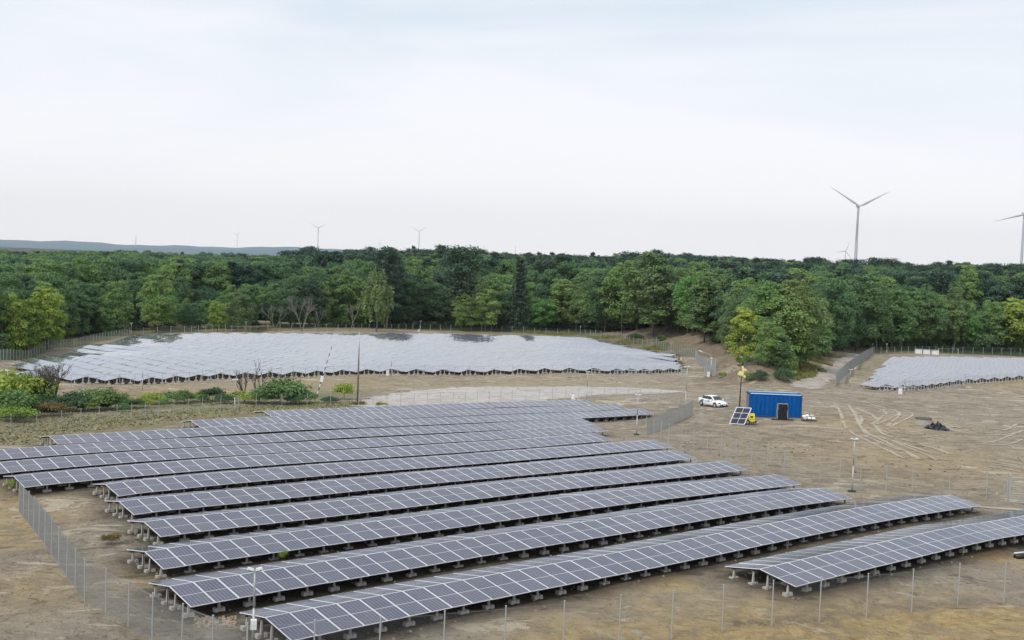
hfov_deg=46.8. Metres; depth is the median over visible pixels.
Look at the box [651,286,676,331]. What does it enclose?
tree
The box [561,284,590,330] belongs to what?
tree
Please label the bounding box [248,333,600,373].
solar table
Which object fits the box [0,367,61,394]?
bush
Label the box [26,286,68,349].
tree
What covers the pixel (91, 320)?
tree
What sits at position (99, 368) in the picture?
solar table
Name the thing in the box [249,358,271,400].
bare tree
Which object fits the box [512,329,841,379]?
tall grass
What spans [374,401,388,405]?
bush
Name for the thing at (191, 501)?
solar table
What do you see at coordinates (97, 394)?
bush
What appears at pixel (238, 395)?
bush
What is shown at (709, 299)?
tree
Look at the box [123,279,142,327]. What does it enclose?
tree
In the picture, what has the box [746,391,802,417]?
shipping container
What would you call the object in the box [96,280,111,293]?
tree
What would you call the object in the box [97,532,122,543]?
weed
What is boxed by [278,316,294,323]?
shrub
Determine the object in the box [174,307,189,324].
tree
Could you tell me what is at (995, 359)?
solar table
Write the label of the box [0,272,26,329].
tree
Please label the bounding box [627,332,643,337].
bush
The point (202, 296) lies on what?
tree
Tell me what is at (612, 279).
tree
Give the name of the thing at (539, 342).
solar table
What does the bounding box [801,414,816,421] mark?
loaded pallet
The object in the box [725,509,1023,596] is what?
solar table
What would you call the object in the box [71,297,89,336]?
tree
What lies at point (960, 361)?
solar table
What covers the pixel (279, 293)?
tree
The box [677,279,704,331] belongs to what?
tree
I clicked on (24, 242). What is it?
hills
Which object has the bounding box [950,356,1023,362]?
solar table
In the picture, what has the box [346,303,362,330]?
bare tree
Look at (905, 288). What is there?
tree
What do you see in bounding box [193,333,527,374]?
solar table
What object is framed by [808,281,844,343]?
tree
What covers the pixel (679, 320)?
tree
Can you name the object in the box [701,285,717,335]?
tree
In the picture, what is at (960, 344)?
shrub
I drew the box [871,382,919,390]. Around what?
solar table
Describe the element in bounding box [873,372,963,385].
solar table
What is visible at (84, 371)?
solar table
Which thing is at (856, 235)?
wind turbine
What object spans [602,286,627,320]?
tree
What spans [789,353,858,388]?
dirt path
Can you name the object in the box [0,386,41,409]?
bush
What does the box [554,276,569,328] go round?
tree
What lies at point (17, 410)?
bush
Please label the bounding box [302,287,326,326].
tree
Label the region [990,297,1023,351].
tree
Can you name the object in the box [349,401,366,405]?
bush
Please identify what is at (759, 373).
bush
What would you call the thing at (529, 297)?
tree
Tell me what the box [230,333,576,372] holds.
solar table
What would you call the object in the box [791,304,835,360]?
tree
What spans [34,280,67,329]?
tree
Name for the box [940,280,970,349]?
tree
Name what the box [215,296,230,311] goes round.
tree
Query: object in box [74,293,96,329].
tree
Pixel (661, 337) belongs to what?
bush
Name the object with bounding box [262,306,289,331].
bare tree
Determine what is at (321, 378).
barrier arm
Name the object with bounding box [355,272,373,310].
tree
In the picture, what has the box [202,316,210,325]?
shrub
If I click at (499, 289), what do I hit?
tree
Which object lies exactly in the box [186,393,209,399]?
bush
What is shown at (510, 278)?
tree
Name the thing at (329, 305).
tree
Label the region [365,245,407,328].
tree
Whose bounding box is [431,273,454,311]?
tree
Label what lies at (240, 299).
tree
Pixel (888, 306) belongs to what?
tree
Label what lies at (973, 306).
tree
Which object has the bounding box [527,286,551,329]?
tree
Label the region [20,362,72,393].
bare tree
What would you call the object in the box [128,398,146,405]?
bush
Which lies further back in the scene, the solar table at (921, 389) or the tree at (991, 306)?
the tree at (991, 306)
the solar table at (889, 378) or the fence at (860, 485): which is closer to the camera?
the fence at (860, 485)
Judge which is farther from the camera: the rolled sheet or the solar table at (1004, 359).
the solar table at (1004, 359)
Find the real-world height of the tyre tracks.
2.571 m
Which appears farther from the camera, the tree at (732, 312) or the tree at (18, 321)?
the tree at (732, 312)
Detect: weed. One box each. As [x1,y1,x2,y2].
[4,479,18,486]
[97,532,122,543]
[276,550,288,560]
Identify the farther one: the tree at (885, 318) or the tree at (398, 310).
the tree at (398, 310)
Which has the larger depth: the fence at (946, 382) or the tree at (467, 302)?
the tree at (467, 302)
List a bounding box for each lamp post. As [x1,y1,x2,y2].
[232,379,237,414]
[247,567,262,639]
[633,394,640,434]
[685,366,689,408]
[847,438,858,491]
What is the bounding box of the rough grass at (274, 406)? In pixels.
[0,394,366,445]
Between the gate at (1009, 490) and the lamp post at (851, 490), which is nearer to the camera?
the gate at (1009, 490)
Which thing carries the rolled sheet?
on the ground at (22, 545)
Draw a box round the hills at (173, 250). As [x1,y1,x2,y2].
[0,244,328,255]
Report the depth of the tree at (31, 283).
248.93 m
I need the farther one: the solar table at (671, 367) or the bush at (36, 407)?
the solar table at (671, 367)
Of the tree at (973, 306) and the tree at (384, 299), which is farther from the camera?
the tree at (384, 299)
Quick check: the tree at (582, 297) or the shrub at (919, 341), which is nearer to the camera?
the shrub at (919, 341)
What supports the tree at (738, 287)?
on the ground at (22, 545)
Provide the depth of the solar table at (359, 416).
128.22 m
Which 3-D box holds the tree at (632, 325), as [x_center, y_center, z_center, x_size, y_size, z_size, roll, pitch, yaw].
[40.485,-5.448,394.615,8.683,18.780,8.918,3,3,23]
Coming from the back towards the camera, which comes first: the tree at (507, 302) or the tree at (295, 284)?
the tree at (507, 302)
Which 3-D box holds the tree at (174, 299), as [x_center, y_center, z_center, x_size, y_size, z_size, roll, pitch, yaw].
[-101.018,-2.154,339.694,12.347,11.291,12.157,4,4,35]
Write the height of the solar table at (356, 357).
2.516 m
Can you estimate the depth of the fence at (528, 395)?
156.60 m
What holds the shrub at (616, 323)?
on the ground at (22, 545)
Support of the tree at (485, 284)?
on the ground at (22, 545)
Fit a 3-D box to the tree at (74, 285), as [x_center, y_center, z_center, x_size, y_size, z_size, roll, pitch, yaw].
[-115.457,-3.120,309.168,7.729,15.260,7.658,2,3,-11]
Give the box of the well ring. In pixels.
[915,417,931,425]
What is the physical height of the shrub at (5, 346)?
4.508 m
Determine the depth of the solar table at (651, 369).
272.07 m
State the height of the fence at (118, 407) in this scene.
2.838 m
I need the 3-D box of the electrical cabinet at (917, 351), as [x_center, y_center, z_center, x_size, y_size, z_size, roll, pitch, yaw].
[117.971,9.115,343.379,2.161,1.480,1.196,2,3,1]
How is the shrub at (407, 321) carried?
on the ground at (22, 545)
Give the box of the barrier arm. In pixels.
[315,343,332,396]
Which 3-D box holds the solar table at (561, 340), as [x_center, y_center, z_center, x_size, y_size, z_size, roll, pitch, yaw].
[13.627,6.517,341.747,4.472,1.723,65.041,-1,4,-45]
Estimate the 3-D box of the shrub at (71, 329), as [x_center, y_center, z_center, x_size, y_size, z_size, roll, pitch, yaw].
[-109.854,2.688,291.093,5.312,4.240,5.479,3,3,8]
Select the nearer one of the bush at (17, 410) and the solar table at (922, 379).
the bush at (17, 410)
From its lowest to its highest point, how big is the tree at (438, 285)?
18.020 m
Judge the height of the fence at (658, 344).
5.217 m
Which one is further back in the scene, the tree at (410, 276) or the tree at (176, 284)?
the tree at (410, 276)
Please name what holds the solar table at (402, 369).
on the ground at (22, 545)
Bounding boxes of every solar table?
[0,418,595,460]
[0,425,606,476]
[3,433,611,493]
[10,362,98,383]
[15,370,57,379]
[21,358,133,384]
[36,356,164,384]
[40,408,653,445]
[50,355,188,382]
[62,352,230,379]
[69,354,210,380]
[73,348,254,378]
[79,345,279,378]
[93,440,672,499]
[94,344,303,377]
[105,450,696,521]
[106,343,326,376]
[110,342,350,375]
[113,340,375,374]
[119,338,398,373]
[125,336,424,374]
[127,461,746,544]
[127,474,800,577]
[137,335,450,374]
[149,488,852,617]
[156,334,476,375]
[173,333,501,374]
[181,403,626,427]
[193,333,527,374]
[209,333,551,373]
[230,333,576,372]
[239,494,979,639]
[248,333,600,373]
[253,399,594,416]
[261,333,622,373]
[276,333,636,373]
[290,333,650,373]
[304,333,663,373]
[315,333,675,373]
[329,333,687,371]
[342,333,686,369]
[352,333,684,365]
[364,333,679,366]
[375,333,683,363]
[386,333,684,362]
[402,333,680,357]
[418,333,674,356]
[434,333,642,351]
[449,333,659,352]
[464,334,656,351]
[481,334,648,349]
[500,335,641,348]
[511,335,633,347]
[524,335,629,346]
[549,336,624,344]
[558,336,610,341]
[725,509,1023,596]
[860,381,909,390]
[861,382,893,390]
[868,375,947,387]
[869,378,938,389]
[871,381,929,390]
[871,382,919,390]
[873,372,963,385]
[874,369,974,383]
[876,368,1000,382]
[878,374,955,386]
[881,368,987,383]
[882,361,1023,373]
[882,363,1023,377]
[883,366,1023,380]
[884,367,1012,381]
[886,360,1023,371]
[887,359,1023,370]
[888,357,1023,367]
[888,358,1023,368]
[902,356,1023,366]
[916,356,1023,365]
[925,356,1023,364]
[940,356,1023,363]
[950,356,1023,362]
[967,357,1023,361]
[983,357,1023,360]
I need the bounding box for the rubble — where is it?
[193,615,236,627]
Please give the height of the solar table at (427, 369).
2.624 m
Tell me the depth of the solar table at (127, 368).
194.03 m
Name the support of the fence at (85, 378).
on the ground at (22, 545)
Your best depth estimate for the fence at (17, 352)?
246.84 m
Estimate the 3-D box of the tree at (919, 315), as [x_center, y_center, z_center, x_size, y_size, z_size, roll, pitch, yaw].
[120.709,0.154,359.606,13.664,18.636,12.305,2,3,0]
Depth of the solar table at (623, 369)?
266.26 m
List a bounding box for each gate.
[681,366,704,376]
[706,361,715,375]
[1007,475,1023,503]
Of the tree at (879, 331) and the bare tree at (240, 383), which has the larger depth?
the tree at (879, 331)
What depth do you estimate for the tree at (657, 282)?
380.86 m
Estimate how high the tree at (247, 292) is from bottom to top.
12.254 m
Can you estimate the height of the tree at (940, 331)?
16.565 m
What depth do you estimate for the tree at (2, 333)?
221.41 m
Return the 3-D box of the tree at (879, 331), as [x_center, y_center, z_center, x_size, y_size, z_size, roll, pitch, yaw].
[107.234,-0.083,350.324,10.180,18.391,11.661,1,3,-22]
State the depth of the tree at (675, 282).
375.28 m
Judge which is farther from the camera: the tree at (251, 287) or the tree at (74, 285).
the tree at (251, 287)
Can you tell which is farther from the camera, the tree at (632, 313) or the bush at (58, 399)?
the tree at (632, 313)
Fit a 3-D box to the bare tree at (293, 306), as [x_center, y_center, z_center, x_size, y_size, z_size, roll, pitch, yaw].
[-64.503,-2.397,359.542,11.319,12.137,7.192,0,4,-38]
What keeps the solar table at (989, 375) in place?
on the ground at (22, 545)
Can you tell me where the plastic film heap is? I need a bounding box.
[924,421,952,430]
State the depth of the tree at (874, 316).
347.93 m
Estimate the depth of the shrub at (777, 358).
200.87 m
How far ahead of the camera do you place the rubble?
51.34 m
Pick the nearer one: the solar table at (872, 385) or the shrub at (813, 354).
the solar table at (872, 385)
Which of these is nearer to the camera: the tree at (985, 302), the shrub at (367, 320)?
the tree at (985, 302)
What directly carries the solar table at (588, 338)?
on the ground at (22, 545)
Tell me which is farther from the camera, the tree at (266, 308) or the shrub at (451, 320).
the shrub at (451, 320)
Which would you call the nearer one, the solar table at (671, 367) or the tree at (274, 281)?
the solar table at (671, 367)
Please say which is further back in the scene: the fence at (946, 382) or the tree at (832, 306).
the tree at (832, 306)
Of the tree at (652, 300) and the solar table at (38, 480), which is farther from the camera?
the tree at (652, 300)
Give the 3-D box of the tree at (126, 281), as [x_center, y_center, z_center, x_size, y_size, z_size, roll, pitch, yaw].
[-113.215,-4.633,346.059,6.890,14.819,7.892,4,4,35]
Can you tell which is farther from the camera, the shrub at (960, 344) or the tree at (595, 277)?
the tree at (595, 277)
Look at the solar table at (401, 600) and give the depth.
59.34 m
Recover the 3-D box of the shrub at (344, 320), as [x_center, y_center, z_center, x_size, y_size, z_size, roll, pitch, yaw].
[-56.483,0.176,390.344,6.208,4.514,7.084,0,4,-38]
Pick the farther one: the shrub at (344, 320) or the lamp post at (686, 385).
the shrub at (344, 320)
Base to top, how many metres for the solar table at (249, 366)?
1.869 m
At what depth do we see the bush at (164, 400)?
142.97 m
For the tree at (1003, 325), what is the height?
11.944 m
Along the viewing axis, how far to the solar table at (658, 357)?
299.70 m
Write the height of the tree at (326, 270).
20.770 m
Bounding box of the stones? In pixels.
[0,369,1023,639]
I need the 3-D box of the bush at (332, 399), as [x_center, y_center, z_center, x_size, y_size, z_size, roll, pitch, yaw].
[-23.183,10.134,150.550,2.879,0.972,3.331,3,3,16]
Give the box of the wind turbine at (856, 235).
[831,187,889,259]
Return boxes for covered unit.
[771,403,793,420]
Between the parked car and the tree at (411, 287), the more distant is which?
the tree at (411, 287)
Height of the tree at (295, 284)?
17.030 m
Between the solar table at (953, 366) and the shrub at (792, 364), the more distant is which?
the solar table at (953, 366)
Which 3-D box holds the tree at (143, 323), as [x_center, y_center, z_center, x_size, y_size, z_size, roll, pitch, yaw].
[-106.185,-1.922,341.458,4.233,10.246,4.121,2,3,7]
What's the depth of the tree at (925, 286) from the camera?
364.63 m
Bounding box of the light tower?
[729,366,756,424]
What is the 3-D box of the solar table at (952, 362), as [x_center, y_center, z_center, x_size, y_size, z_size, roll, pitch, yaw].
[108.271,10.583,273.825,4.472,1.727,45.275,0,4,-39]
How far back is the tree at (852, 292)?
325.43 m
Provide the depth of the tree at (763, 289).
226.43 m
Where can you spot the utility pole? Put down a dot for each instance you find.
(358, 369)
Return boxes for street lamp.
[699,350,712,375]
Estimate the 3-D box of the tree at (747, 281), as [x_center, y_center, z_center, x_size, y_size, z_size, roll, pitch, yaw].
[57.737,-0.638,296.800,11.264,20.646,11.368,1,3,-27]
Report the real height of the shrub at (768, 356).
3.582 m
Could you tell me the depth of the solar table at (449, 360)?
253.20 m
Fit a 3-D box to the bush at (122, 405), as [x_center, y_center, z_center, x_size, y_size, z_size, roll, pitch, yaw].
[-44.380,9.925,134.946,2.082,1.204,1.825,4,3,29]
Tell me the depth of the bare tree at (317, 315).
360.71 m
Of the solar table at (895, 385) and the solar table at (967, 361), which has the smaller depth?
the solar table at (895, 385)
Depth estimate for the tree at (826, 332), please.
265.61 m
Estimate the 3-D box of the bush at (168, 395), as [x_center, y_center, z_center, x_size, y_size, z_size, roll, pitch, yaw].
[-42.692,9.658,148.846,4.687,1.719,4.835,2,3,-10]
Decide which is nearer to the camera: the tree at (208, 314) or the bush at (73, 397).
the bush at (73, 397)
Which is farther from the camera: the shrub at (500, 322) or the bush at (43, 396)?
the shrub at (500, 322)
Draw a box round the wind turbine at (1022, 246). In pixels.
[997,212,1023,263]
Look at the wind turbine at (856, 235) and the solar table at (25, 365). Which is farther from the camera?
the wind turbine at (856, 235)
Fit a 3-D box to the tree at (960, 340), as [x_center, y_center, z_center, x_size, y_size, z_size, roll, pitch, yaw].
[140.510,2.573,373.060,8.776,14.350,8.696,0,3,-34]
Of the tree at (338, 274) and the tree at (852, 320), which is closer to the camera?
the tree at (852, 320)
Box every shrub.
[0,339,14,359]
[63,324,76,338]
[70,323,82,337]
[78,323,90,331]
[86,323,96,333]
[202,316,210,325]
[249,321,261,325]
[270,318,279,323]
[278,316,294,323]
[300,312,314,326]
[318,318,327,323]
[325,315,337,323]
[335,314,350,326]
[353,318,364,323]
[363,318,375,323]
[391,318,401,324]
[404,319,412,323]
[446,315,456,323]
[497,319,506,326]
[546,321,560,325]
[560,319,574,329]
[581,322,592,327]
[595,322,607,327]
[602,321,615,329]
[609,319,627,330]
[740,354,753,362]
[751,351,762,362]
[757,348,776,364]
[769,356,781,365]
[780,351,798,369]
[794,349,809,360]
[794,351,802,365]
[805,350,817,361]
[858,337,871,347]
[877,339,886,345]
[893,340,901,345]
[902,338,916,345]
[915,339,923,346]
[922,339,936,345]
[928,336,941,344]
[938,342,947,346]
[943,339,952,346]
[952,341,966,347]
[999,342,1012,347]
[1010,342,1022,348]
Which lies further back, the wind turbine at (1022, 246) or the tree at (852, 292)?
the wind turbine at (1022, 246)
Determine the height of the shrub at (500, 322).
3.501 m
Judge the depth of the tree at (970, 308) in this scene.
373.21 m
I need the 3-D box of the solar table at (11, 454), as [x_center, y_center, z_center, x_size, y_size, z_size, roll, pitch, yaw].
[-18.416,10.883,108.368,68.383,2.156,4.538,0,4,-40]
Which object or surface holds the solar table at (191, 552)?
on the ground at (22, 545)
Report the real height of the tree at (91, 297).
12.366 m
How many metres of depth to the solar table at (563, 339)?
353.89 m
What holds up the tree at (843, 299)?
on the ground at (22, 545)
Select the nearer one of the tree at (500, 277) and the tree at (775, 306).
the tree at (775, 306)
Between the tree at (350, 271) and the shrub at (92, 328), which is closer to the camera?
the shrub at (92, 328)
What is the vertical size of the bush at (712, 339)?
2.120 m
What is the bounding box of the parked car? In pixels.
[698,395,728,407]
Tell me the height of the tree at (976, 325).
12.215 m
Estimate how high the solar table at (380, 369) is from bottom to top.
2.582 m
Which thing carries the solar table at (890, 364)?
on the ground at (22, 545)
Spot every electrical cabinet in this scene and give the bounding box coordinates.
[914,349,922,353]
[922,349,929,354]
[931,350,939,354]
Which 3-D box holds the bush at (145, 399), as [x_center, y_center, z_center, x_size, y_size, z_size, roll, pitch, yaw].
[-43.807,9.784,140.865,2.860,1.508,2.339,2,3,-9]
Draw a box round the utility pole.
[357,332,359,400]
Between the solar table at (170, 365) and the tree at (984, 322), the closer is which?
the solar table at (170, 365)
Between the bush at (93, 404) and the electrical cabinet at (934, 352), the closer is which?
the bush at (93, 404)
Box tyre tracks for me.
[595,391,1023,509]
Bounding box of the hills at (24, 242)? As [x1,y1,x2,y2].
[0,239,374,252]
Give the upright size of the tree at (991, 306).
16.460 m
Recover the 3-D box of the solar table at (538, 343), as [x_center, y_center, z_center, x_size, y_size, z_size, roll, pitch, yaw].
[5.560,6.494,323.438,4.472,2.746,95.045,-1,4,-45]
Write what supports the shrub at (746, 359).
on the ground at (22, 545)
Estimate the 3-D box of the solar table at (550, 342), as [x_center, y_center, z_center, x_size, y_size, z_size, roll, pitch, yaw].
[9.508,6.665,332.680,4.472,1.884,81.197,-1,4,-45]
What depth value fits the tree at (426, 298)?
416.84 m
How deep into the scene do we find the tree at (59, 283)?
280.06 m
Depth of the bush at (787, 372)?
196.52 m
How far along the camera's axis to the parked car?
151.70 m
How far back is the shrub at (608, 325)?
404.30 m
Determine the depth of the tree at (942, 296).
374.37 m
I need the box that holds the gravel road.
[352,386,685,406]
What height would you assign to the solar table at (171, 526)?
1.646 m
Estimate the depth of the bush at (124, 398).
138.11 m
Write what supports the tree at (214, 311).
on the ground at (22, 545)
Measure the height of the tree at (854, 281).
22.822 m
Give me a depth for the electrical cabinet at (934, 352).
341.81 m
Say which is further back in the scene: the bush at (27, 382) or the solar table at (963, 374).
the solar table at (963, 374)
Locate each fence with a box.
[0,328,129,360]
[0,392,353,432]
[18,481,248,639]
[43,364,678,388]
[129,323,695,356]
[246,562,1023,639]
[358,386,688,407]
[646,400,693,434]
[646,416,1008,503]
[695,350,714,373]
[835,346,873,385]
[874,346,1023,354]
[876,372,1023,392]
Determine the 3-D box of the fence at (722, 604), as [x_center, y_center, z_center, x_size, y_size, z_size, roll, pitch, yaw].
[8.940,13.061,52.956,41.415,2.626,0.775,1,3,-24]
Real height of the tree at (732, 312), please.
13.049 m
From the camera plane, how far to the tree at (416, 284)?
411.66 m
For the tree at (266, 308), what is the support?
on the ground at (22, 545)
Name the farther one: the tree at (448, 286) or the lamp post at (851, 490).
the tree at (448, 286)
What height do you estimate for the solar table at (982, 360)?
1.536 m
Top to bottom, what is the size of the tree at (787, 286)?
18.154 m
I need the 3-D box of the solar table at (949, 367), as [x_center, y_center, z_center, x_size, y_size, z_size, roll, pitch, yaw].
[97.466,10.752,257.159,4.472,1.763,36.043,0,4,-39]
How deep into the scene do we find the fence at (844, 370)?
242.35 m
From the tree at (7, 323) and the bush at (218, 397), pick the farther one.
the tree at (7, 323)
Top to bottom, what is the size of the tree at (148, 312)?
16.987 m
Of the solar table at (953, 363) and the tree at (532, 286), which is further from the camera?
the tree at (532, 286)
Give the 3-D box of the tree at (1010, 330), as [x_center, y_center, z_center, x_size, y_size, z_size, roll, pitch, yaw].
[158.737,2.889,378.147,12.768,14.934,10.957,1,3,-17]
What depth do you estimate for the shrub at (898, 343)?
356.97 m
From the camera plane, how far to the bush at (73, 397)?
133.39 m
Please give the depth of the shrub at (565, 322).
422.96 m
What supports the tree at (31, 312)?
on the ground at (22, 545)
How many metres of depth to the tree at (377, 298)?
373.05 m
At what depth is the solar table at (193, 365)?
209.18 m
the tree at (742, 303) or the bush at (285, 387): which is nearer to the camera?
the bush at (285, 387)
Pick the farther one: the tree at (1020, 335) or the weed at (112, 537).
the tree at (1020, 335)
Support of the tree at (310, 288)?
on the ground at (22, 545)
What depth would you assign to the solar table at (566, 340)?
347.43 m
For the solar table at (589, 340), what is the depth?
357.31 m
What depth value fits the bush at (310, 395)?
147.63 m
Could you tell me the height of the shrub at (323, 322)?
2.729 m
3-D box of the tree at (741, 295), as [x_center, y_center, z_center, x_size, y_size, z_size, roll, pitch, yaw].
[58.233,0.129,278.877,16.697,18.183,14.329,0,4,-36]
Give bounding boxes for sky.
[0,0,1023,265]
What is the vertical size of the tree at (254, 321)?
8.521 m
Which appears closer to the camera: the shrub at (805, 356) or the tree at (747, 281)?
the shrub at (805, 356)
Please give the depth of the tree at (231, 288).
377.49 m
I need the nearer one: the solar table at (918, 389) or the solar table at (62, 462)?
the solar table at (62, 462)
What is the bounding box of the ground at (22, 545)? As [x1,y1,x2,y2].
[0,247,1023,639]
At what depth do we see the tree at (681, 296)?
342.75 m
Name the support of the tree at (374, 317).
on the ground at (22, 545)
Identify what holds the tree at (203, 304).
on the ground at (22, 545)
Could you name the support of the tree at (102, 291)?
on the ground at (22, 545)
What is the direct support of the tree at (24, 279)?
on the ground at (22, 545)
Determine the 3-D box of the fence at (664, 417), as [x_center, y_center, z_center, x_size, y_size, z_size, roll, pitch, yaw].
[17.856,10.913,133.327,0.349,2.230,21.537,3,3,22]
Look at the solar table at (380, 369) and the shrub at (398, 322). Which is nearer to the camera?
the solar table at (380, 369)
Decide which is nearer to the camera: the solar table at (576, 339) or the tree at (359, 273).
the solar table at (576, 339)
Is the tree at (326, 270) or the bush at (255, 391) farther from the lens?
the tree at (326, 270)
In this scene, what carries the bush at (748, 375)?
on the ground at (22, 545)
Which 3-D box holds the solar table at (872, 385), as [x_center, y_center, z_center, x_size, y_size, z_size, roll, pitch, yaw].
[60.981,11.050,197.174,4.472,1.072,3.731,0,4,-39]
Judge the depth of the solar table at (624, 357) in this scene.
296.22 m
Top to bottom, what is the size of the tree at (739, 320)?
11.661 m
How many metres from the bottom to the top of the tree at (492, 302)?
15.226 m
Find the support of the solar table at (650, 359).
on the ground at (22, 545)
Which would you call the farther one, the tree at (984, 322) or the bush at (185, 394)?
the tree at (984, 322)
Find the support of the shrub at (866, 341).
on the ground at (22, 545)
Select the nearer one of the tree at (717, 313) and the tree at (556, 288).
the tree at (717, 313)
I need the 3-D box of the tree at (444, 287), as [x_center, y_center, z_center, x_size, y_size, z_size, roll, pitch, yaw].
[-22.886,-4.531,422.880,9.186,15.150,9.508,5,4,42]
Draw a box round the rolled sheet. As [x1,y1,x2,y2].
[1013,552,1023,558]
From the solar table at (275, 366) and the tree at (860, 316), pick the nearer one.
the solar table at (275, 366)
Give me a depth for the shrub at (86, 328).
302.17 m
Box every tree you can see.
[0,271,29,317]
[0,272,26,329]
[0,274,11,340]
[0,290,19,330]
[0,292,28,358]
[4,325,27,356]
[10,298,50,354]
[18,279,46,330]
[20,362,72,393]
[21,275,39,341]
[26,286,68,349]
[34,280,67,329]
[43,276,74,331]
[52,284,82,327]
[68,280,85,298]
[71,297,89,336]
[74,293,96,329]
[77,310,84,336]
[78,282,103,333]
[79,290,102,323]
[82,283,109,317]
[86,303,96,334]
[93,298,104,334]
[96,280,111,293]
[96,308,115,334]
[117,279,137,309]
[122,272,146,320]
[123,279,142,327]
[123,299,136,320]
[135,273,177,332]
[137,297,148,328]
[138,293,181,330]
[161,292,175,327]
[172,276,195,313]
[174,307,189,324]
[179,298,190,325]
[189,288,218,312]
[195,306,201,328]
[197,300,213,324]
[205,307,219,320]
[207,300,227,331]
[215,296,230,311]
[219,285,237,316]
[223,292,254,331]
[230,283,267,320]
[231,369,251,400]
[232,288,254,318]
[247,302,259,328]
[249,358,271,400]
[257,283,282,325]
[260,302,270,327]
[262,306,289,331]
[265,277,293,323]
[266,287,295,326]
[275,274,306,325]
[277,294,305,326]
[287,293,317,331]
[292,275,311,325]
[298,279,323,326]
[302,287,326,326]
[303,269,333,325]
[314,310,324,331]
[318,280,333,326]
[321,266,343,324]
[323,265,355,323]
[325,267,355,325]
[328,274,354,326]
[340,276,366,326]
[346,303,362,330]
[349,285,371,326]
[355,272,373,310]
[361,267,394,331]
[364,288,390,327]
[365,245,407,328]
[365,279,402,326]
[372,281,410,325]
[394,278,417,327]
[399,273,422,325]
[404,279,424,326]
[410,279,436,326]
[417,278,446,325]
[424,288,454,326]
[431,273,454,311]
[435,286,457,326]
[439,267,462,324]
[446,289,473,326]
[451,293,478,330]
[465,277,497,326]
[466,278,500,327]
[472,288,501,331]
[477,273,512,325]
[485,278,508,326]
[487,284,507,326]
[496,290,518,324]
[497,284,525,317]
[504,274,525,320]
[513,283,540,314]
[517,282,540,320]
[525,270,546,326]
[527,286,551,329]
[527,297,554,330]
[538,269,560,326]
[541,278,556,327]
[547,278,574,329]
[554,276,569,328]
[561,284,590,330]
[565,282,591,328]
[568,290,594,330]
[570,267,594,289]
[574,279,595,328]
[577,289,608,330]
[583,268,619,332]
[585,274,603,329]
[593,260,642,332]
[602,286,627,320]
[617,250,689,336]
[620,296,643,329]
[621,281,643,329]
[636,268,663,327]
[636,273,664,327]
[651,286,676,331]
[656,282,671,327]
[667,280,680,332]
[669,269,690,325]
[671,275,712,335]
[672,276,688,332]
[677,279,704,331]
[683,272,734,341]
[685,286,719,342]
[694,271,702,331]
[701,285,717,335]
[709,277,743,328]
[715,299,739,354]
[718,277,754,318]
[721,283,752,347]
[723,307,761,365]
[724,282,766,332]
[726,295,745,339]
[735,286,761,306]
[735,297,761,337]
[736,280,796,361]
[737,305,778,364]
[752,321,786,366]
[754,294,818,367]
[768,275,835,353]
[769,336,794,367]
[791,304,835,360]
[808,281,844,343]
[808,287,826,334]
[814,314,834,356]
[820,279,859,353]
[825,291,839,342]
[833,288,855,350]
[834,273,866,349]
[838,279,863,339]
[843,284,867,350]
[844,274,888,350]
[858,294,892,348]
[863,294,890,346]
[865,280,897,349]
[869,283,886,348]
[875,289,918,349]
[888,289,906,348]
[893,291,916,348]
[895,286,922,346]
[897,290,930,348]
[909,283,939,347]
[914,290,951,348]
[919,302,952,348]
[927,300,968,348]
[931,294,960,341]
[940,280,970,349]
[947,308,971,349]
[952,313,983,349]
[958,304,975,348]
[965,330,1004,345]
[966,301,982,346]
[976,310,999,350]
[977,301,1008,350]
[981,299,990,344]
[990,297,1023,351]
[992,309,1023,350]
[993,315,1013,350]
[1009,314,1023,350]
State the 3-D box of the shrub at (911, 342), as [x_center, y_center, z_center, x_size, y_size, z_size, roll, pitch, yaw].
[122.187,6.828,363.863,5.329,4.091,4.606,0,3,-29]
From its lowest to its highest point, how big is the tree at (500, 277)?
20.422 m
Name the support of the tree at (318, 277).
on the ground at (22, 545)
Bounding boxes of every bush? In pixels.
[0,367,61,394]
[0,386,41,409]
[0,404,40,419]
[27,387,62,403]
[27,402,42,411]
[32,400,69,411]
[42,395,76,411]
[55,390,98,410]
[70,386,122,409]
[76,400,99,408]
[97,392,137,408]
[114,402,130,409]
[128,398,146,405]
[135,396,153,407]
[139,392,166,401]
[159,398,168,404]
[160,390,191,400]
[172,389,195,403]
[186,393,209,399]
[196,386,226,400]
[197,395,209,400]
[212,393,235,402]
[230,390,264,402]
[248,385,280,400]
[257,375,312,403]
[283,395,298,401]
[288,389,317,400]
[320,396,340,402]
[332,381,355,395]
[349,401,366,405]
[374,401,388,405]
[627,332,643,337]
[654,335,666,340]
[708,336,719,342]
[741,371,754,378]
[753,369,770,380]
[773,366,794,381]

